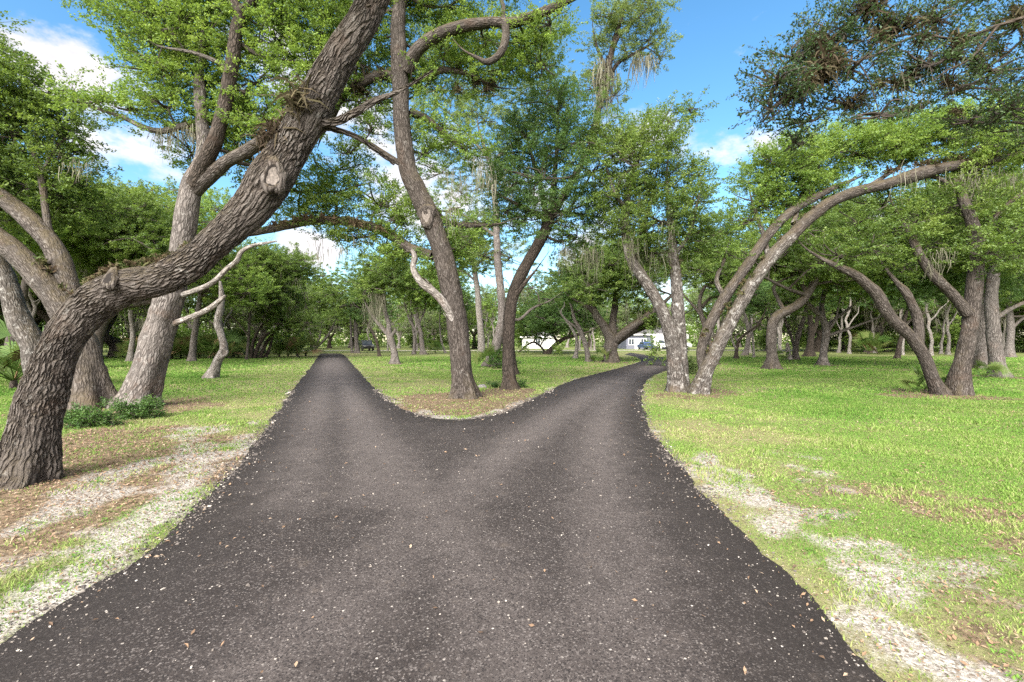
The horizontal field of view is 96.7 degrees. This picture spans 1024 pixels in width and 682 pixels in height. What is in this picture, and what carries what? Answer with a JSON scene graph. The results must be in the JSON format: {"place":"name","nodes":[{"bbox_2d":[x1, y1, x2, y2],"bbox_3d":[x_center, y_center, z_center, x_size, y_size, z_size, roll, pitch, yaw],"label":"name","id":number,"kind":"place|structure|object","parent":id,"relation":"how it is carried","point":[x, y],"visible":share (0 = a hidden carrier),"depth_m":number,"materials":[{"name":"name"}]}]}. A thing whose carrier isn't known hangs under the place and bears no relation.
{"place":"outdoors","nodes":[
{"label":"outdoors","id":0,"kind":"place"},
{"bbox_2d":[0,353,885,681],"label":"road","id":1,"kind":"structure","parent":0,"point":[388,589],"depth_m":3.09,"materials":[{"name":"asphalt"}]},
{"bbox_2d":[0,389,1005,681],"bbox_3d":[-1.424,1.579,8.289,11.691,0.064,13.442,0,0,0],"label":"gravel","id":2,"kind":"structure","parent":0,"point":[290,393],"depth_m":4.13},
{"bbox_2d":[0,342,1023,681],"bbox_3d":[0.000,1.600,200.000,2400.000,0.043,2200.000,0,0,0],"label":"ground","id":3,"kind":"structure","parent":0,"point":[934,660],"depth_m":4.43,"materials":[{"name":"soil"}]},
{"bbox_2d":[0,164,41,373],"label":"oak tree","id":4,"kind":"object","parent":3,"relation":"on","point":[24,330],"visible":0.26,"depth_m":13.02,"materials":[{"name":"grey plant"}]},
{"bbox_2d":[0,315,43,389],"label":"fan palm","id":5,"kind":"object","parent":3,"relation":"on","point":[16,372],"visible":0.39,"depth_m":15.30,"materials":[{"name":"green plant"}]},
{"bbox_2d":[12,253,42,318],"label":"oak tree","id":6,"kind":"object","parent":3,"relation":"on","point":[34,305],"visible":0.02,"depth_m":33.50,"materials":[{"name":"brown plant"}]},
{"bbox_2d":[0,144,104,370],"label":"oak tree","id":7,"kind":"object","parent":3,"relation":"on","point":[25,287],"visible":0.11,"depth_m":23.36,"materials":[{"name":"green plant"}]},
{"bbox_2d":[0,293,129,350],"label":"oak tree","id":8,"kind":"object","parent":3,"relation":"on","point":[39,321],"visible":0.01,"depth_m":47.08,"materials":[{"name":"green plant"}]},
{"bbox_2d":[0,10,142,410],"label":"oak tree","id":9,"kind":"object","parent":3,"relation":"on","point":[51,279],"visible":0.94,"depth_m":11.49,"materials":[{"name":"green plant"}]},
{"bbox_2d":[0,253,149,331],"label":"oak tree","id":10,"kind":"object","parent":3,"relation":"on","point":[43,315],"visible":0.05,"depth_m":38.24,"materials":[{"name":"green plant"}]},
{"bbox_2d":[63,401,130,429],"bbox_3d":[-7.964,1.447,8.487,1.447,0.619,0.844,0,0,0],"label":"shrub","id":11,"kind":"object","parent":3,"relation":"on","point":[78,418],"visible":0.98,"depth_m":8.44,"materials":[{"name":"green plant"}]},
{"bbox_2d":[1,280,237,356],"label":"oak tree","id":12,"kind":"object","parent":3,"relation":"on","point":[110,341],"visible":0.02,"depth_m":44.35,"materials":[{"name":"green plant"}]},
{"bbox_2d":[96,393,171,419],"bbox_3d":[-7.770,1.406,9.354,1.283,0.673,0.687,0,0,-22],"label":"shrub","id":13,"kind":"object","parent":3,"relation":"on","point":[138,410],"visible":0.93,"depth_m":9.30,"materials":[{"name":"green plant"}]},
{"bbox_2d":[59,173,209,363],"bbox_3d":[-23.327,-4.124,27.465,13.237,12.074,7.588,0,0,42],"label":"oak tree","id":14,"kind":"object","parent":3,"relation":"on","point":[140,235],"visible":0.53,"depth_m":24.62,"materials":[{"name":"green plant"}]},
{"bbox_2d":[107,174,178,361],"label":"oak tree","id":15,"kind":"object","parent":3,"relation":"on","point":[130,353],"visible":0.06,"depth_m":35.60,"materials":[{"name":"green plant"}]},
{"bbox_2d":[110,307,185,335],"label":"oak tree","id":16,"kind":"object","parent":3,"relation":"on","point":[137,325],"visible":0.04,"depth_m":66.06,"materials":[{"name":"green plant"}]},
{"bbox_2d":[137,285,247,334],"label":"oak tree","id":17,"kind":"object","parent":3,"relation":"on","point":[189,325],"visible":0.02,"depth_m":64.15,"materials":[{"name":"green plant"}]},
{"bbox_2d":[172,328,216,356],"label":"fan palm","id":18,"kind":"object","parent":3,"relation":"on","point":[185,341],"visible":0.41,"depth_m":40.12,"materials":[{"name":"green plant"}]},
{"bbox_2d":[40,0,363,408],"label":"oak tree","id":19,"kind":"object","parent":3,"relation":"on","point":[168,22],"visible":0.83,"depth_m":10.91,"materials":[{"name":"green plant"}]},
{"bbox_2d":[186,331,218,357],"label":"fan palm","id":20,"kind":"object","parent":3,"relation":"on","point":[206,349],"visible":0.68,"depth_m":40.56,"materials":[{"name":"green plant"}]},
{"bbox_2d":[132,182,282,360],"bbox_3d":[-25.200,-5.660,37.204,9.853,15.297,14.632,0,0,-42],"label":"oak tree","id":21,"kind":"object","parent":3,"relation":"on","point":[207,204],"visible":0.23,"depth_m":35.03,"materials":[{"name":"green plant"}]},
{"bbox_2d":[201,281,228,378],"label":"dead tree","id":22,"kind":"object","parent":3,"relation":"on","point":[213,370],"visible":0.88,"depth_m":19.47,"materials":[{"name":"wood"}]},
{"bbox_2d":[0,0,433,490],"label":"oak tree","id":23,"kind":"object","parent":3,"relation":"on","point":[31,449],"visible":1,"depth_m":5.05,"materials":[{"name":"brown plant"}]},
{"bbox_2d":[207,333,245,358],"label":"fan palm","id":24,"kind":"object","parent":3,"relation":"on","point":[230,339],"visible":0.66,"depth_m":41.09,"materials":[{"name":"green plant"}]},
{"bbox_2d":[195,252,285,359],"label":"oak tree","id":25,"kind":"object","parent":3,"relation":"on","point":[248,336],"visible":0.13,"depth_m":38.90,"materials":[{"name":"green plant"}]},
{"bbox_2d":[224,328,257,356],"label":"fan palm","id":26,"kind":"object","parent":3,"relation":"on","point":[242,338],"visible":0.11,"depth_m":46.01,"materials":[{"name":"green plant"}]},
{"bbox_2d":[194,234,311,350],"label":"oak tree","id":27,"kind":"object","parent":3,"relation":"on","point":[256,237],"visible":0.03,"depth_m":65.16,"materials":[{"name":"green plant"}]},
{"bbox_2d":[183,283,325,350],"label":"oak tree","id":28,"kind":"object","parent":3,"relation":"on","point":[211,314],"visible":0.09,"depth_m":51.79,"materials":[{"name":"green plant"}]},
{"bbox_2d":[221,240,329,357],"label":"oak tree","id":29,"kind":"object","parent":3,"relation":"on","point":[289,269],"visible":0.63,"depth_m":40.58,"materials":[{"name":"green plant"}]},
{"bbox_2d":[258,332,304,356],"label":"fan palm","id":30,"kind":"object","parent":3,"relation":"on","point":[275,338],"visible":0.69,"depth_m":44.64,"materials":[{"name":"green plant"}]},
{"bbox_2d":[270,329,322,356],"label":"fan palm","id":31,"kind":"object","parent":3,"relation":"on","point":[291,342],"visible":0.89,"depth_m":44.91,"materials":[{"name":"green plant"}]},
{"bbox_2d":[291,264,348,350],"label":"oak tree","id":32,"kind":"object","parent":3,"relation":"on","point":[314,298],"visible":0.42,"depth_m":66.92,"materials":[{"name":"green plant"}]},
{"bbox_2d":[299,306,362,347],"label":"oak tree","id":33,"kind":"object","parent":3,"relation":"on","point":[335,328],"visible":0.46,"depth_m":94.97,"materials":[{"name":"green plant"}]},
{"bbox_2d":[312,303,384,347],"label":"oak tree","id":34,"kind":"object","parent":3,"relation":"on","point":[361,327],"visible":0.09,"depth_m":102.71,"materials":[{"name":"green plant"}]},
{"bbox_2d":[317,262,394,352],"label":"oak tree","id":35,"kind":"object","parent":3,"relation":"on","point":[338,300],"visible":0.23,"depth_m":58.32,"materials":[{"name":"green plant"}]},
{"bbox_2d":[338,275,399,355],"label":"oak tree","id":36,"kind":"object","parent":3,"relation":"on","point":[358,317],"visible":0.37,"depth_m":47.33,"materials":[{"name":"green plant"}]},
{"bbox_2d":[335,244,424,363],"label":"oak tree","id":37,"kind":"object","parent":3,"relation":"on","point":[390,280],"visible":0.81,"depth_m":31.54,"materials":[{"name":"green plant"}]},
{"bbox_2d":[373,298,421,347],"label":"oak tree","id":38,"kind":"object","parent":3,"relation":"on","point":[397,334],"visible":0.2,"depth_m":98.62,"materials":[{"name":"green plant"}]},
{"bbox_2d":[245,0,598,398],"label":"oak tree","id":39,"kind":"object","parent":3,"relation":"on","point":[403,68],"visible":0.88,"depth_m":12.97,"materials":[{"name":"green plant"}]},
{"bbox_2d":[390,259,469,354],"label":"oak tree","id":40,"kind":"object","parent":3,"relation":"on","point":[419,299],"visible":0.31,"depth_m":53.71,"materials":[{"name":"green plant"}]},
{"bbox_2d":[394,307,470,348],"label":"oak tree","id":41,"kind":"object","parent":3,"relation":"on","point":[432,329],"visible":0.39,"depth_m":84.24,"materials":[{"name":"green plant"}]},
{"bbox_2d":[426,271,474,352],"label":"oak tree","id":42,"kind":"object","parent":3,"relation":"on","point":[467,300],"visible":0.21,"depth_m":58.64,"materials":[{"name":"green plant"}]},
{"bbox_2d":[432,288,496,341],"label":"oak tree","id":43,"kind":"object","parent":3,"relation":"on","point":[472,324],"visible":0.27,"depth_m":84.28,"materials":[{"name":"green plant"}]},
{"bbox_2d":[448,210,516,357],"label":"oak tree","id":44,"kind":"object","parent":3,"relation":"on","point":[474,270],"visible":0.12,"depth_m":43.71,"materials":[{"name":"green plant"}]},
{"bbox_2d":[469,298,497,348],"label":"oak tree","id":45,"kind":"object","parent":3,"relation":"on","point":[491,332],"visible":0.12,"depth_m":94.71,"materials":[{"name":"green plant"}]},
{"bbox_2d":[471,288,497,336],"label":"oak tree","id":46,"kind":"object","parent":3,"relation":"on","point":[491,306],"visible":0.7,"depth_m":75.20,"materials":[{"name":"green plant"}]},
{"bbox_2d":[383,1,586,365],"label":"oak tree","id":47,"kind":"object","parent":3,"relation":"on","point":[497,253],"visible":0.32,"depth_m":29.38,"materials":[{"name":"green plant"}]},
{"bbox_2d":[471,342,501,367],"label":"fan palm","id":48,"kind":"object","parent":3,"relation":"on","point":[477,356],"visible":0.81,"depth_m":27.20,"materials":[{"name":"green plant"}]},
{"bbox_2d":[473,280,507,347],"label":"oak tree","id":49,"kind":"object","parent":3,"relation":"on","point":[487,288],"visible":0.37,"depth_m":86.12,"materials":[{"name":"green plant"}]},
{"bbox_2d":[0,381,1023,681],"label":"fallen leaves","id":50,"kind":"object","parent":3,"relation":"on","point":[426,517],"visible":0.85,"depth_m":4.64,"materials":[{"name":"brown plant"}]},
{"bbox_2d":[43,304,1022,348],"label":"distant woods","id":51,"kind":"object","parent":3,"relation":"on","point":[338,339],"visible":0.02,"depth_m":127.39,"materials":[{"name":"plant"}]},
{"bbox_2d":[505,282,565,351],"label":"oak tree","id":52,"kind":"object","parent":3,"relation":"on","point":[520,330],"visible":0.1,"depth_m":63.85,"materials":[{"name":"green plant"}]},
{"bbox_2d":[520,331,554,348],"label":"white house","id":53,"kind":"structure","parent":3,"relation":"on","point":[548,343],"depth_m":97.00,"materials":[{"name":"paint"}]},
{"bbox_2d":[536,255,581,358],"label":"oak tree","id":54,"kind":"object","parent":3,"relation":"on","point":[575,355],"visible":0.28,"depth_m":41.83,"materials":[{"name":"green plant"}]},
{"bbox_2d":[477,64,642,389],"bbox_3d":[1.644,-3.595,14.939,5.800,10.842,4.146,0,0,0],"label":"oak tree","id":55,"kind":"object","parent":3,"relation":"on","point":[546,216],"visible":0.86,"depth_m":14.81,"materials":[{"name":"green plant"}]},
{"bbox_2d":[515,284,611,353],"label":"oak tree","id":56,"kind":"object","parent":3,"relation":"on","point":[551,320],"visible":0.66,"depth_m":54.20,"materials":[{"name":"green plant"}]},
{"bbox_2d":[545,269,618,361],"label":"oak tree","id":57,"kind":"object","parent":3,"relation":"on","point":[577,327],"visible":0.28,"depth_m":35.35,"materials":[{"name":"green plant"}]},
{"bbox_2d":[514,0,683,374],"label":"oak tree","id":58,"kind":"object","parent":3,"relation":"on","point":[604,74],"visible":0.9,"depth_m":21.85,"materials":[{"name":"green plant"}]},
{"bbox_2d":[586,299,640,346],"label":"oak tree","id":59,"kind":"object","parent":3,"relation":"on","point":[620,320],"visible":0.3,"depth_m":110.74,"materials":[{"name":"green plant"}]},
{"bbox_2d":[549,224,692,362],"bbox_3d":[8.964,-3.614,34.598,12.811,10.971,10.033,0,0,0],"label":"oak tree","id":60,"kind":"object","parent":3,"relation":"on","point":[615,270],"visible":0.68,"depth_m":33.19,"materials":[{"name":"green plant"}]},
{"bbox_2d":[605,290,671,326],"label":"oak tree","id":61,"kind":"object","parent":3,"relation":"on","point":[648,303],"visible":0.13,"depth_m":114.95,"materials":[{"name":"green plant"}]},
{"bbox_2d":[618,326,665,348],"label":"grey house","id":62,"kind":"structure","parent":3,"relation":"on","point":[632,341],"depth_m":90.00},
{"bbox_2d":[571,84,731,392],"bbox_3d":[4.373,-3.053,14.347,4.976,9.820,3.326,0,0,0],"label":"oak tree","id":63,"kind":"object","parent":3,"relation":"on","point":[649,194],"visible":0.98,"depth_m":14.15,"materials":[{"name":"green plant"}]},
{"bbox_2d":[643,326,665,365],"bbox_3d":[9.277,0.652,29.261,1.849,3.259,0.984,0,0,-18],"label":"shrub","id":64,"kind":"object","parent":3,"relation":"on","point":[654,352],"visible":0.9,"depth_m":29.19,"materials":[{"name":"green plant"}]},
{"bbox_2d":[687,346,697,373],"bbox_3d":[8.588,1.079,21.858,0.873,1.717,0.528,0,0,10],"label":"shrub","id":65,"kind":"object","parent":3,"relation":"on","point":[693,366],"visible":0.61,"depth_m":21.81,"materials":[{"name":"green plant"}]},
{"bbox_2d":[685,290,724,337],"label":"oak tree","id":66,"kind":"object","parent":3,"relation":"on","point":[704,297],"visible":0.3,"depth_m":73.69,"materials":[{"name":"green plant"}]},
{"bbox_2d":[663,208,760,364],"bbox_3d":[13.652,-3.688,31.184,7.487,11.198,9.957,0,0,31],"label":"oak tree","id":67,"kind":"object","parent":3,"relation":"on","point":[703,271],"visible":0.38,"depth_m":30.74,"materials":[{"name":"green plant"}]},
{"bbox_2d":[683,286,756,339],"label":"oak tree","id":68,"kind":"object","parent":3,"relation":"on","point":[696,317],"visible":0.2,"depth_m":78.88,"materials":[{"name":"green plant"}]},
{"bbox_2d":[705,275,770,354],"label":"oak tree","id":69,"kind":"object","parent":3,"relation":"on","point":[747,344],"visible":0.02,"depth_m":50.84,"materials":[{"name":"grey plant"}]},
{"bbox_2d":[703,274,778,358],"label":"oak tree","id":70,"kind":"object","parent":3,"relation":"on","point":[756,299],"visible":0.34,"depth_m":40.90,"materials":[{"name":"green plant"}]},
{"bbox_2d":[720,308,769,347],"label":"oak tree","id":71,"kind":"object","parent":3,"relation":"on","point":[759,317],"visible":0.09,"depth_m":107.03,"materials":[{"name":"green plant"}]},
{"bbox_2d":[749,276,788,356],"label":"oak tree","id":72,"kind":"object","parent":3,"relation":"on","point":[752,336],"visible":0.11,"depth_m":44.40,"materials":[{"name":"green plant"}]},
{"bbox_2d":[751,331,787,350],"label":"bush","id":73,"kind":"object","parent":3,"relation":"on","point":[761,339],"visible":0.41,"depth_m":72.32,"materials":[{"name":"green plant"}]},
{"bbox_2d":[738,307,820,350],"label":"oak tree","id":74,"kind":"object","parent":3,"relation":"on","point":[741,323],"visible":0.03,"depth_m":68.65,"materials":[{"name":"green plant"}]},
{"bbox_2d":[764,280,836,359],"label":"oak tree","id":75,"kind":"object","parent":3,"relation":"on","point":[787,299],"visible":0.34,"depth_m":38.13,"materials":[{"name":"brown plant"}]},
{"bbox_2d":[722,184,894,369],"bbox_3d":[17.178,-3.729,26.726,10.639,11.261,8.048,0,0,-43],"label":"oak tree","id":76,"kind":"object","parent":3,"relation":"on","point":[790,261],"visible":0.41,"depth_m":25.50,"materials":[{"name":"green plant"}]},
{"bbox_2d":[770,283,858,356],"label":"oak tree","id":77,"kind":"object","parent":3,"relation":"on","point":[809,351],"visible":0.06,"depth_m":46.75,"materials":[{"name":"brown plant"}]},
{"bbox_2d":[754,299,897,351],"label":"oak tree","id":78,"kind":"object","parent":3,"relation":"on","point":[817,342],"visible":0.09,"depth_m":67.11,"materials":[{"name":"green plant"}]},
{"bbox_2d":[765,196,918,365],"bbox_3d":[21.752,-3.722,30.398,9.449,11.063,14.886,0,0,42],"label":"oak tree","id":79,"kind":"object","parent":3,"relation":"on","point":[826,325],"visible":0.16,"depth_m":29.73,"materials":[{"name":"green plant"}]},
{"bbox_2d":[788,300,899,351],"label":"oak tree","id":80,"kind":"object","parent":3,"relation":"on","point":[861,317],"visible":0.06,"depth_m":65.10,"materials":[{"name":"green plant"}]},
{"bbox_2d":[831,291,859,352],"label":"oak tree","id":81,"kind":"object","parent":3,"relation":"on","point":[839,342],"visible":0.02,"depth_m":62.00,"materials":[{"name":"grey plant"}]},
{"bbox_2d":[827,308,865,351],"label":"bush","id":82,"kind":"object","parent":3,"relation":"on","point":[855,330],"visible":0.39,"depth_m":66.56,"materials":[{"name":"green plant"}]},
{"bbox_2d":[840,286,862,353],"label":"oak tree","id":83,"kind":"object","parent":3,"relation":"on","point":[850,337],"visible":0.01,"depth_m":57.22,"materials":[{"name":"grey plant"}]},
{"bbox_2d":[682,84,1023,393],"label":"oak tree","id":84,"kind":"object","parent":3,"relation":"on","point":[898,143],"visible":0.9,"depth_m":14.00,"materials":[{"name":"green plant"}]},
{"bbox_2d":[852,293,889,352],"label":"oak tree","id":85,"kind":"object","parent":3,"relation":"on","point":[872,328],"visible":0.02,"depth_m":60.57,"materials":[{"name":"green plant"}]},
{"bbox_2d":[851,330,893,353],"bbox_3d":[44.005,0.380,55.809,4.710,3.729,6.278,0,0,35],"label":"bush","id":86,"kind":"object","parent":3,"relation":"on","point":[863,338],"visible":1,"depth_m":55.72,"materials":[{"name":"green plant"}]},
{"bbox_2d":[726,0,1023,165],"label":"oak tree","id":87,"kind":"object","parent":3,"relation":"on","point":[825,62],"visible":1,"depth_m":6.34,"materials":[{"name":"green plant"}]},
{"bbox_2d":[806,304,953,334],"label":"oak tree","id":88,"kind":"object","parent":3,"relation":"on","point":[933,313],"visible":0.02,"depth_m":67.27,"materials":[{"name":"green plant"}]},
{"bbox_2d":[825,281,937,352],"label":"oak tree","id":89,"kind":"object","parent":3,"relation":"on","point":[869,324],"visible":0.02,"depth_m":62.91,"materials":[{"name":"green plant"}]},
{"bbox_2d":[827,303,942,351],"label":"oak tree","id":90,"kind":"object","parent":3,"relation":"on","point":[882,329],"visible":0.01,"depth_m":66.11,"materials":[{"name":"green plant"}]},
{"bbox_2d":[879,331,910,351],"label":"bush","id":91,"kind":"object","parent":3,"relation":"on","point":[895,338],"visible":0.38,"depth_m":65.66,"materials":[{"name":"green plant"}]},
{"bbox_2d":[857,278,947,358],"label":"oak tree","id":92,"kind":"object","parent":3,"relation":"on","point":[897,354],"visible":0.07,"depth_m":40.85,"materials":[{"name":"green plant"}]},
{"bbox_2d":[797,144,1023,395],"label":"oak tree","id":93,"kind":"object","parent":3,"relation":"on","point":[985,243],"visible":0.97,"depth_m":13.57,"materials":[{"name":"green plant"}]},
{"bbox_2d":[898,365,947,391],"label":"fan palm","id":94,"kind":"object","parent":3,"relation":"on","point":[908,380],"visible":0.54,"depth_m":14.29,"materials":[{"name":"green plant"}]},
{"bbox_2d":[924,287,955,354],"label":"oak tree","id":95,"kind":"object","parent":3,"relation":"on","point":[931,344],"visible":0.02,"depth_m":50.73,"materials":[{"name":"grey plant"}]},
{"bbox_2d":[919,289,960,353],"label":"oak tree","id":96,"kind":"object","parent":3,"relation":"on","point":[942,336],"visible":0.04,"depth_m":56.71,"materials":[{"name":"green plant"}]},
{"bbox_2d":[863,178,1023,367],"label":"oak tree","id":97,"kind":"object","parent":3,"relation":"on","point":[929,287],"visible":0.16,"depth_m":25.80,"materials":[{"name":"green plant"}]},
{"bbox_2d":[926,289,963,354],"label":"oak tree","id":98,"kind":"object","parent":3,"relation":"on","point":[948,346],"visible":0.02,"depth_m":53.83,"materials":[{"name":"grey plant"}]},
{"bbox_2d":[931,322,960,352],"bbox_3d":[61.367,-0.267,63.274,5.037,4.666,4.507,0,0,22],"label":"bush","id":99,"kind":"object","parent":3,"relation":"on","point":[954,339],"visible":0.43,"depth_m":63.38,"materials":[{"name":"green plant"}]},
{"bbox_2d":[898,151,1023,377],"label":"oak tree","id":100,"kind":"object","parent":3,"relation":"on","point":[993,336],"visible":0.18,"depth_m":20.01,"materials":[{"name":"green plant"}]},
{"bbox_2d":[903,290,1023,335],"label":"oak tree","id":101,"kind":"object","parent":3,"relation":"on","point":[959,316],"visible":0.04,"depth_m":62.01,"materials":[{"name":"green plant"}]},
{"bbox_2d":[975,359,1010,377],"bbox_3d":[20.524,1.279,19.394,1.230,1.030,1.659,0,0,42],"label":"bush","id":102,"kind":"object","parent":3,"relation":"on","point":[995,366],"visible":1,"depth_m":19.41,"materials":[{"name":"green plant"}]},
{"bbox_2d":[998,275,1023,356],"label":"oak tree","id":103,"kind":"object","parent":3,"relation":"on","point":[1009,347],"visible":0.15,"depth_m":44.76,"materials":[{"name":"green plant"}]},
{"bbox_2d":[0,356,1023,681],"bbox_3d":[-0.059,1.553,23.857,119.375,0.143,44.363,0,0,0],"label":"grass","id":104,"kind":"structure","parent":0,"point":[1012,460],"depth_m":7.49,"materials":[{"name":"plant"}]},
{"bbox_2d":[0,0,1023,341],"label":"sky","id":105,"kind":"structure","parent":0,"point":[715,32],"materials":[{"name":"blue"}]},
{"bbox_2d":[324,350,859,350],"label":"path","id":106,"kind":"structure","parent":0,"point":[449,350],"depth_m":75.22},
{"bbox_2d":[359,340,374,350],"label":"parked car","id":107,"kind":"object","parent":106,"relation":"on","point":[366,344],"visible":0.89,"depth_m":73.33,"materials":[{"name":"black paint"}]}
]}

